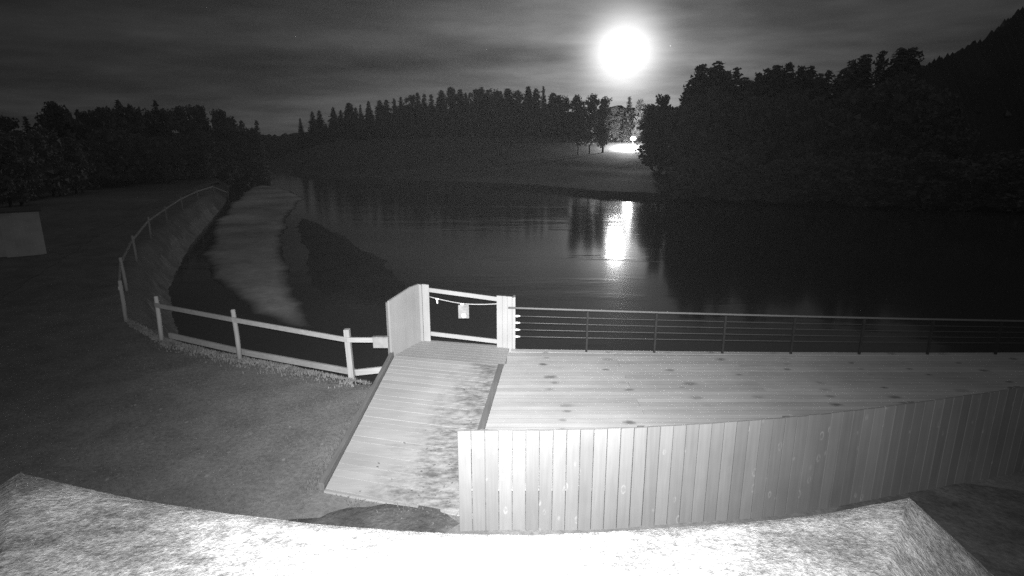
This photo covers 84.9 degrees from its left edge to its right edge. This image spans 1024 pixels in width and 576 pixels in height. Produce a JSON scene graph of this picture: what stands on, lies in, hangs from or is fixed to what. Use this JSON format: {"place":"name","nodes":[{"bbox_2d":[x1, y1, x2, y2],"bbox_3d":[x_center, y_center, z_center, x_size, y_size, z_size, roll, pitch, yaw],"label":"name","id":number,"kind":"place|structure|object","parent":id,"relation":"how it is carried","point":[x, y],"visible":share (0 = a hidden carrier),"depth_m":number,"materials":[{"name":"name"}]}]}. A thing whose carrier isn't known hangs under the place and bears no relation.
{"place":"outdoors","nodes":[
{"label":"outdoors","id":0,"kind":"place"},
{"bbox_2d":[0,181,219,299],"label":"path","id":1,"kind":"structure","parent":0,"point":[16,279],"depth_m":26.30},
{"bbox_2d":[147,204,218,341],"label":"bank","id":2,"kind":"structure","parent":0,"point":[161,284],"depth_m":29.40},
{"bbox_2d":[0,327,370,519],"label":"lawn grass","id":3,"kind":"structure","parent":0,"point":[245,401],"depth_m":9.74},
{"bbox_2d":[24,105,677,158],"bbox_3d":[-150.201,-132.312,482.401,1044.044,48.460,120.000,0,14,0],"label":"distant hills","id":4,"kind":"structure","parent":0,"point":[282,145],"depth_m":460.27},
{"bbox_2d":[296,382,459,526],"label":"edge grass","id":5,"kind":"structure","parent":0,"point":[321,475],"depth_m":8.12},
{"bbox_2d":[0,472,993,575],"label":"porch roof","id":6,"kind":"structure","parent":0,"point":[50,528],"depth_m":1.83,"materials":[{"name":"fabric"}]},
{"bbox_2d":[0,137,1023,534],"bbox_3d":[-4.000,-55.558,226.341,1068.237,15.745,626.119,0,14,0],"label":"ground","id":7,"kind":"structure","parent":0,"point":[70,297],"depth_m":12.23,"materials":[{"name":"grey plant"}]},
{"bbox_2d":[0,132,31,206],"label":"broadleaf tree","id":8,"kind":"object","parent":7,"relation":"on","point":[11,186],"visible":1,"depth_m":46.27,"materials":[{"name":"black plant"}]},
{"bbox_2d":[0,115,33,140],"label":"broadleaf tree","id":9,"kind":"object","parent":7,"relation":"on","point":[6,125],"visible":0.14,"depth_m":62.81,"materials":[{"name":"black plant"}]},
{"bbox_2d":[0,129,45,205],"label":"broadleaf tree","id":10,"kind":"object","parent":7,"relation":"on","point":[25,149],"visible":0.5,"depth_m":48.19,"materials":[{"name":"black plant"}]},
{"bbox_2d":[0,206,46,257],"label":"shed","id":11,"kind":"structure","parent":7,"relation":"on","point":[21,233],"depth_m":24.76,"materials":[{"name":"paint"}]},
{"bbox_2d":[16,140,44,197],"bbox_3d":[-46.021,-10.973,52.682,3.387,5.806,2.902,1,14,5],"label":"broadleaf tree","id":12,"kind":"object","parent":7,"relation":"on","point":[23,143],"visible":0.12,"depth_m":52.72,"materials":[{"name":"black plant"}]},
{"bbox_2d":[23,130,58,197],"bbox_3d":[-46.900,-12.048,55.173,3.749,6.764,3.462,11,17,37],"label":"broadleaf tree","id":13,"kind":"object","parent":7,"relation":"on","point":[42,150],"visible":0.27,"depth_m":54.95,"materials":[{"name":"black plant"}]},
{"bbox_2d":[29,127,69,195],"bbox_3d":[-47.984,-12.842,57.558,3.617,7.236,4.221,-5,14,-18],"label":"broadleaf tree","id":14,"kind":"object","parent":7,"relation":"on","point":[44,131],"visible":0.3,"depth_m":57.56,"materials":[{"name":"black plant"}]},
{"bbox_2d":[35,101,72,182],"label":"broadleaf tree","id":15,"kind":"object","parent":7,"relation":"on","point":[49,123],"visible":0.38,"depth_m":70.59,"materials":[{"name":"black plant"}]},
{"bbox_2d":[44,147,78,195],"bbox_3d":[-47.474,-12.159,58.624,2.726,5.322,3.510,12,18,42],"label":"broadleaf tree","id":16,"kind":"object","parent":7,"relation":"on","point":[66,167],"visible":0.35,"depth_m":58.87,"materials":[{"name":"black plant"}]},
{"bbox_2d":[52,106,84,146],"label":"broadleaf tree","id":17,"kind":"object","parent":7,"relation":"on","point":[74,129],"visible":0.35,"depth_m":72.01,"materials":[{"name":"black plant"}]},
{"bbox_2d":[57,136,93,193],"bbox_3d":[-48.370,-13.390,61.320,4.255,6.451,3.304,-5,15,-21],"label":"broadleaf tree","id":18,"kind":"object","parent":7,"relation":"on","point":[73,146],"visible":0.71,"depth_m":60.95,"materials":[{"name":"black plant"}]},
{"bbox_2d":[69,148,95,192],"bbox_3d":[-49.238,-13.487,63.653,3.626,5.497,2.816,2,14,9],"label":"broadleaf tree","id":19,"kind":"object","parent":7,"relation":"on","point":[85,172],"visible":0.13,"depth_m":63.80,"materials":[{"name":"black plant"}]},
{"bbox_2d":[113,104,148,144],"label":"broadleaf tree","id":20,"kind":"object","parent":7,"relation":"on","point":[133,116],"visible":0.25,"depth_m":87.23,"materials":[{"name":"black plant"}]},
{"bbox_2d":[114,99,149,182],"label":"spruce tree","id":21,"kind":"object","parent":7,"relation":"on","point":[119,104],"visible":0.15,"depth_m":82.76,"materials":[{"name":"black plant"}]},
{"bbox_2d":[137,106,156,179],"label":"broadleaf tree","id":22,"kind":"object","parent":7,"relation":"on","point":[147,116],"visible":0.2,"depth_m":92.06,"materials":[{"name":"black plant"}]},
{"bbox_2d":[149,99,180,179],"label":"spruce tree","id":23,"kind":"object","parent":7,"relation":"on","point":[156,118],"visible":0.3,"depth_m":91.72,"materials":[{"name":"black plant"}]},
{"bbox_2d":[152,108,181,168],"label":"broadleaf tree","id":24,"kind":"object","parent":7,"relation":"on","point":[171,125],"visible":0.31,"depth_m":93.39,"materials":[{"name":"black plant"}]},
{"bbox_2d":[169,105,199,177],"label":"broadleaf tree","id":25,"kind":"object","parent":7,"relation":"on","point":[181,115],"visible":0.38,"depth_m":99.16,"materials":[{"name":"black plant"}]},
{"bbox_2d":[178,104,208,160],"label":"broadleaf tree","id":26,"kind":"object","parent":7,"relation":"on","point":[194,111],"visible":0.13,"depth_m":102.62,"materials":[{"name":"black plant"}]},
{"bbox_2d":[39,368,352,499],"bbox_3d":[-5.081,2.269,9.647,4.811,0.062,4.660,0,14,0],"label":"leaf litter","id":27,"kind":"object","parent":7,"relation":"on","point":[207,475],"visible":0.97,"depth_m":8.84,"materials":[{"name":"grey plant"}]},
{"bbox_2d":[194,107,228,177],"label":"spruce tree","id":28,"kind":"object","parent":7,"relation":"on","point":[205,124],"visible":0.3,"depth_m":100.33,"materials":[{"name":"black plant"}]},
{"bbox_2d":[202,108,236,169],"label":"broadleaf tree","id":29,"kind":"object","parent":7,"relation":"on","point":[219,121],"visible":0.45,"depth_m":101.89,"materials":[{"name":"black plant"}]},
{"bbox_2d":[213,114,247,179],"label":"broadleaf tree","id":30,"kind":"object","parent":7,"relation":"on","point":[234,133],"visible":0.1,"depth_m":106.01,"materials":[{"name":"black plant"}]},
{"bbox_2d":[125,318,369,389],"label":"dry grass","id":31,"kind":"structure","parent":7,"relation":"on","point":[166,341],"depth_m":12.40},
{"bbox_2d":[118,185,381,378],"bbox_3d":[-23.467,-5.426,43.097,5.883,3.129,77.051,-7,15,-28],"label":"post and rail fence","id":32,"kind":"object","parent":7,"relation":"on","point":[349,369],"visible":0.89,"depth_m":12.39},
{"bbox_2d":[372,336,388,347],"bbox_3d":[-2.610,1.074,11.138,0.320,0.235,0.100,0,14,0],"label":"grey box","id":33,"kind":"object","parent":32,"relation":"hanging from","point":[380,341],"visible":1,"depth_m":11.10,"materials":[{"name":"plastic"}]},
{"bbox_2d":[241,128,267,182],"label":"broadleaf tree","id":34,"kind":"object","parent":7,"relation":"on","point":[252,137],"visible":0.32,"depth_m":111.10,"materials":[{"name":"black plant"}]},
{"bbox_2d":[254,120,274,178],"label":"spruce tree","id":35,"kind":"object","parent":7,"relation":"on","point":[266,173],"visible":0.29,"depth_m":131.21,"materials":[{"name":"black plant"}]},
{"bbox_2d":[200,185,329,332],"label":"sandbar","id":36,"kind":"structure","parent":7,"relation":"on","point":[245,259],"depth_m":33.73,"materials":[{"name":"sand"}]},
{"bbox_2d":[295,118,308,149],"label":"spruce tree","id":37,"kind":"object","parent":7,"relation":"on","point":[302,144],"visible":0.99,"depth_m":317.65,"materials":[{"name":"black plant"}]},
{"bbox_2d":[306,111,320,143],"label":"spruce tree","id":38,"kind":"object","parent":7,"relation":"on","point":[312,121],"visible":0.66,"depth_m":323.33,"materials":[{"name":"black plant"}]},
{"bbox_2d":[315,110,327,141],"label":"spruce tree","id":39,"kind":"object","parent":7,"relation":"on","point":[320,121],"visible":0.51,"depth_m":333.21,"materials":[{"name":"black plant"}]},
{"bbox_2d":[326,122,336,141],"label":"pine tree","id":40,"kind":"object","parent":7,"relation":"on","point":[330,134],"visible":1,"depth_m":304.81,"materials":[{"name":"grey plant"}]},
{"bbox_2d":[328,107,337,138],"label":"spruce tree","id":41,"kind":"object","parent":7,"relation":"on","point":[332,120],"visible":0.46,"depth_m":325.90,"materials":[{"name":"black plant"}]},
{"bbox_2d":[341,103,357,135],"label":"pine tree","id":42,"kind":"object","parent":7,"relation":"on","point":[349,109],"visible":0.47,"depth_m":314.67,"materials":[{"name":"black plant"}]},
{"bbox_2d":[296,218,406,308],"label":"mudflat","id":43,"kind":"structure","parent":7,"relation":"on","point":[344,271],"depth_m":29.02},
{"bbox_2d":[356,114,370,138],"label":"pine tree","id":44,"kind":"object","parent":7,"relation":"on","point":[362,132],"visible":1,"depth_m":304.13,"materials":[{"name":"grey plant"}]},
{"bbox_2d":[366,110,377,137],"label":"pine tree","id":45,"kind":"object","parent":7,"relation":"on","point":[371,125],"visible":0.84,"depth_m":310.49,"materials":[{"name":"grey plant"}]},
{"bbox_2d":[287,504,459,533],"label":"soil","id":46,"kind":"structure","parent":7,"relation":"on","point":[417,520],"depth_m":7.05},
{"bbox_2d":[374,100,384,136],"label":"pine tree","id":47,"kind":"object","parent":7,"relation":"on","point":[379,107],"visible":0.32,"depth_m":315.15,"materials":[{"name":"black plant"}]},
{"bbox_2d":[374,112,385,137],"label":"pine tree","id":48,"kind":"object","parent":7,"relation":"on","point":[380,128],"visible":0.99,"depth_m":309.02,"materials":[{"name":"grey plant"}]},
{"bbox_2d":[382,108,393,137],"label":"pine tree","id":49,"kind":"object","parent":7,"relation":"on","point":[387,121],"visible":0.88,"depth_m":310.40,"materials":[{"name":"grey plant"}]},
{"bbox_2d":[390,106,404,137],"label":"pine tree","id":50,"kind":"object","parent":7,"relation":"on","point":[398,127],"visible":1,"depth_m":303.33,"materials":[{"name":"grey plant"}]},
{"bbox_2d":[386,284,430,355],"bbox_3d":[-2.270,1.334,12.006,0.398,2.740,1.199,9,16,33],"label":"plank screen","id":51,"kind":"object","parent":7,"relation":"on","point":[407,314],"visible":0.6,"depth_m":11.81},
{"bbox_2d":[318,340,508,518],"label":"ramp","id":52,"kind":"structure","parent":7,"relation":"on","point":[421,400],"depth_m":9.02,"materials":[{"name":"wood"}]},
{"bbox_2d":[407,92,429,136],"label":"spruce tree","id":53,"kind":"object","parent":7,"relation":"on","point":[417,103],"visible":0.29,"depth_m":314.78,"materials":[{"name":"black plant"}]},
{"bbox_2d":[428,94,441,136],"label":"spruce tree","id":54,"kind":"object","parent":7,"relation":"on","point":[431,106],"visible":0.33,"depth_m":328.29,"materials":[{"name":"black plant"}]},
{"bbox_2d":[432,90,448,136],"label":"pine tree","id":55,"kind":"object","parent":7,"relation":"on","point":[441,97],"visible":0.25,"depth_m":314.80,"materials":[{"name":"black plant"}]},
{"bbox_2d":[445,86,457,136],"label":"broadleaf tree","id":56,"kind":"object","parent":7,"relation":"on","point":[451,94],"visible":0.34,"depth_m":330.26,"materials":[{"name":"black plant"}]},
{"bbox_2d":[444,100,462,136],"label":"pine tree","id":57,"kind":"object","parent":7,"relation":"on","point":[453,126],"visible":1,"depth_m":301.74,"materials":[{"name":"grey plant"}]},
{"bbox_2d":[468,89,478,135],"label":"broadleaf tree","id":58,"kind":"object","parent":7,"relation":"on","point":[474,94],"visible":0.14,"depth_m":323.72,"materials":[{"name":"black plant"}]},
{"bbox_2d":[475,87,489,136],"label":"pine tree","id":59,"kind":"object","parent":7,"relation":"on","point":[481,95],"visible":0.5,"depth_m":318.08,"materials":[{"name":"black plant"}]},
{"bbox_2d":[479,89,503,134],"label":"broadleaf tree","id":60,"kind":"object","parent":7,"relation":"on","point":[496,94],"visible":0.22,"depth_m":321.64,"materials":[{"name":"black plant"}]},
{"bbox_2d":[497,295,514,363],"bbox_3d":[-0.125,2.234,12.233,0.390,4.285,0.280,0,14,0],"label":"gate post","id":61,"kind":"object","parent":7,"relation":"on","point":[505,326],"visible":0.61,"depth_m":11.79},
{"bbox_2d":[428,296,496,304],"bbox_3d":[-1.053,0.289,11.913,1.546,0.147,0.044,3,14,13],"label":"rope","id":62,"kind":"object","parent":61,"relation":"attached to","point":[437,299],"visible":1,"depth_m":11.93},
{"bbox_2d":[458,303,468,317],"bbox_3d":[-1.030,0.486,11.915,0.230,0.332,0.043,0,14,0],"label":"hanging plate","id":63,"kind":"object","parent":62,"relation":"hanging from","point":[463,310],"visible":1,"depth_m":11.90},
{"bbox_2d":[429,288,496,343],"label":"gate","id":64,"kind":"structure","parent":61,"relation":"attached to","point":[469,295],"depth_m":12.04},
{"bbox_2d":[501,88,514,136],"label":"pine tree","id":65,"kind":"object","parent":7,"relation":"on","point":[507,94],"visible":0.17,"depth_m":313.87,"materials":[{"name":"black plant"}]},
{"bbox_2d":[510,90,524,134],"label":"broadleaf tree","id":66,"kind":"object","parent":7,"relation":"on","point":[519,96],"visible":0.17,"depth_m":315.58,"materials":[{"name":"black plant"}]},
{"bbox_2d":[518,99,532,136],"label":"pine tree","id":67,"kind":"object","parent":7,"relation":"on","point":[525,109],"visible":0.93,"depth_m":305.68,"materials":[{"name":"grey plant"}]},
{"bbox_2d":[525,97,540,136],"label":"pine tree","id":68,"kind":"object","parent":7,"relation":"on","point":[532,111],"visible":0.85,"depth_m":305.81,"materials":[{"name":"grey plant"}]},
{"bbox_2d":[546,93,559,136],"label":"pine tree","id":69,"kind":"object","parent":7,"relation":"on","point":[552,98],"visible":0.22,"depth_m":330.29,"materials":[{"name":"black plant"}]},
{"bbox_2d":[553,95,569,135],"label":"broadleaf tree","id":70,"kind":"object","parent":7,"relation":"on","point":[566,104],"visible":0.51,"depth_m":314.10,"materials":[{"name":"black plant"}]},
{"bbox_2d":[566,94,589,154],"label":"broadleaf tree","id":71,"kind":"object","parent":7,"relation":"on","point":[576,129],"visible":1,"depth_m":139.42,"materials":[{"name":"black plant"}]},
{"bbox_2d":[582,93,602,153],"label":"broadleaf tree","id":72,"kind":"object","parent":7,"relation":"on","point":[591,116],"visible":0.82,"depth_m":141.23,"materials":[{"name":"black plant"}]},
{"bbox_2d":[594,96,613,152],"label":"broadleaf tree","id":73,"kind":"object","parent":7,"relation":"on","point":[603,137],"visible":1,"depth_m":140.33,"materials":[{"name":"black plant"}]},
{"bbox_2d":[608,106,625,141],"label":"broadleaf tree","id":74,"kind":"object","parent":7,"relation":"on","point":[617,118],"visible":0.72,"depth_m":176.27,"materials":[{"name":"grey plant"}]},
{"bbox_2d":[616,96,636,141],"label":"spruce tree","id":75,"kind":"object","parent":7,"relation":"on","point":[628,125],"visible":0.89,"depth_m":170.07,"materials":[{"name":"grey plant"}]},
{"bbox_2d":[631,99,645,141],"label":"broadleaf tree","id":76,"kind":"object","parent":7,"relation":"on","point":[640,108],"visible":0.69,"depth_m":164.44,"materials":[{"name":"grey plant"}]},
{"bbox_2d":[636,104,657,150],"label":"broadleaf tree","id":77,"kind":"object","parent":7,"relation":"on","point":[649,109],"visible":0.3,"depth_m":133.54,"materials":[{"name":"black plant"}]},
{"bbox_2d":[635,110,665,168],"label":"broadleaf tree","id":78,"kind":"object","parent":7,"relation":"on","point":[647,126],"visible":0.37,"depth_m":107.83,"materials":[{"name":"black plant"}]},
{"bbox_2d":[641,94,675,175],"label":"broadleaf tree","id":79,"kind":"object","parent":7,"relation":"on","point":[658,149],"visible":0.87,"depth_m":95.80,"materials":[{"name":"black plant"}]},
{"bbox_2d":[662,88,692,184],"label":"pine tree","id":80,"kind":"object","parent":7,"relation":"on","point":[687,93],"visible":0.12,"depth_m":75.25,"materials":[{"name":"black plant"}]},
{"bbox_2d":[663,79,697,177],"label":"pine tree","id":81,"kind":"object","parent":7,"relation":"on","point":[687,85],"visible":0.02,"depth_m":78.99,"materials":[{"name":"black plant"}]},
{"bbox_2d":[672,64,711,157],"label":"pine tree","id":82,"kind":"object","parent":7,"relation":"on","point":[700,79],"visible":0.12,"depth_m":76.73,"materials":[{"name":"black plant"}]},
{"bbox_2d":[666,92,728,191],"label":"broadleaf tree","id":83,"kind":"object","parent":7,"relation":"on","point":[696,106],"visible":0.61,"depth_m":71.77,"materials":[{"name":"black plant"}]},
{"bbox_2d":[694,87,739,173],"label":"broadleaf tree","id":84,"kind":"object","parent":7,"relation":"on","point":[724,99],"visible":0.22,"depth_m":72.60,"materials":[{"name":"black plant"}]},
{"bbox_2d":[702,61,732,133],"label":"pine tree","id":85,"kind":"object","parent":7,"relation":"on","point":[718,71],"visible":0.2,"depth_m":74.43,"materials":[{"name":"black plant"}]},
{"bbox_2d":[726,67,742,150],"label":"spruce tree","id":86,"kind":"object","parent":7,"relation":"on","point":[735,80],"visible":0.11,"depth_m":75.39,"materials":[{"name":"black plant"}]},
{"bbox_2d":[457,386,1023,530],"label":"plank fence","id":87,"kind":"object","parent":7,"relation":"on","point":[733,470],"visible":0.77,"depth_m":6.89,"materials":[{"name":"wood"}]},
{"bbox_2d":[728,77,754,151],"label":"pine tree","id":88,"kind":"object","parent":7,"relation":"on","point":[745,82],"visible":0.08,"depth_m":74.37,"materials":[{"name":"black plant"}]},
{"bbox_2d":[471,349,1023,490],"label":"deck","id":89,"kind":"structure","parent":7,"relation":"on","point":[541,389],"depth_m":10.04,"materials":[{"name":"wood"}]},
{"bbox_2d":[508,307,1023,354],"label":"wire railing","id":90,"kind":"object","parent":89,"relation":"attached to","point":[862,330],"visible":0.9,"depth_m":11.47,"materials":[{"name":"metal"}]},
{"bbox_2d":[756,68,778,117],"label":"pine tree","id":91,"kind":"object","parent":7,"relation":"on","point":[759,88],"visible":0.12,"depth_m":80.28,"materials":[{"name":"black plant"}]},
{"bbox_2d":[757,65,785,171],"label":"pine tree","id":92,"kind":"object","parent":7,"relation":"on","point":[775,78],"visible":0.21,"depth_m":74.19,"materials":[{"name":"black plant"}]},
{"bbox_2d":[780,61,799,91],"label":"spruce tree","id":93,"kind":"object","parent":7,"relation":"on","point":[789,66],"visible":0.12,"depth_m":78.45,"materials":[{"name":"black plant"}]},
{"bbox_2d":[791,65,806,93],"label":"pine tree","id":94,"kind":"object","parent":7,"relation":"on","point":[801,75],"visible":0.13,"depth_m":81.45,"materials":[{"name":"black plant"}]},
{"bbox_2d":[797,66,817,92],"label":"pine tree","id":95,"kind":"object","parent":7,"relation":"on","point":[810,73],"visible":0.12,"depth_m":80.44,"materials":[{"name":"black plant"}]},
{"bbox_2d":[807,73,834,103],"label":"pine tree","id":96,"kind":"object","parent":7,"relation":"on","point":[820,89],"visible":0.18,"depth_m":73.41,"materials":[{"name":"black plant"}]},
{"bbox_2d":[823,70,834,100],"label":"spruce tree","id":97,"kind":"object","parent":7,"relation":"on","point":[828,73],"visible":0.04,"depth_m":80.50,"materials":[{"name":"black plant"}]},
{"bbox_2d":[827,79,845,103],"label":"pine tree","id":98,"kind":"object","parent":7,"relation":"on","point":[838,89],"visible":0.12,"depth_m":79.38,"materials":[{"name":"black plant"}]},
{"bbox_2d":[833,67,853,95],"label":"pine tree","id":99,"kind":"object","parent":7,"relation":"on","point":[846,72],"visible":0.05,"depth_m":81.09,"materials":[{"name":"black plant"}]},
{"bbox_2d":[844,54,876,90],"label":"pine tree","id":100,"kind":"object","parent":7,"relation":"on","point":[862,77],"visible":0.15,"depth_m":75.06,"materials":[{"name":"black plant"}]},
{"bbox_2d":[870,50,887,85],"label":"spruce tree","id":101,"kind":"object","parent":7,"relation":"on","point":[880,61],"visible":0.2,"depth_m":80.44,"materials":[{"name":"black plant"}]},
{"bbox_2d":[866,81,893,148],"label":"broadleaf tree","id":102,"kind":"object","parent":7,"relation":"on","point":[878,86],"visible":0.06,"depth_m":72.16,"materials":[{"name":"black plant"}]},
{"bbox_2d":[876,47,914,83],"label":"pine tree","id":103,"kind":"object","parent":7,"relation":"on","point":[900,61],"visible":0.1,"depth_m":74.21,"materials":[{"name":"black plant"}]},
{"bbox_2d":[905,47,924,68],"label":"pine tree","id":104,"kind":"object","parent":7,"relation":"on","point":[914,60],"visible":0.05,"depth_m":77.51,"materials":[{"name":"black plant"}]},
{"bbox_2d":[834,483,1023,575],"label":"gravel","id":105,"kind":"structure","parent":7,"relation":"on","point":[983,525],"depth_m":7.08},
{"bbox_2d":[0,0,1023,135],"label":"sky","id":106,"kind":"structure","parent":0,"point":[273,63],"materials":[{"name":"grey"}]},
{"bbox_2d":[168,166,1023,384],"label":"river","id":107,"kind":"structure","parent":0,"point":[533,249],"depth_m":29.42,"materials":[{"name":"grey liquid"}]},
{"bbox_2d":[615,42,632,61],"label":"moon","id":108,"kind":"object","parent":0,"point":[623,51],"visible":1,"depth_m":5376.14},
{"bbox_2d":[854,7,1023,175],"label":"hill","id":109,"kind":"structure","parent":0,"point":[985,76],"depth_m":71.72,"materials":[{"name":"plant"}]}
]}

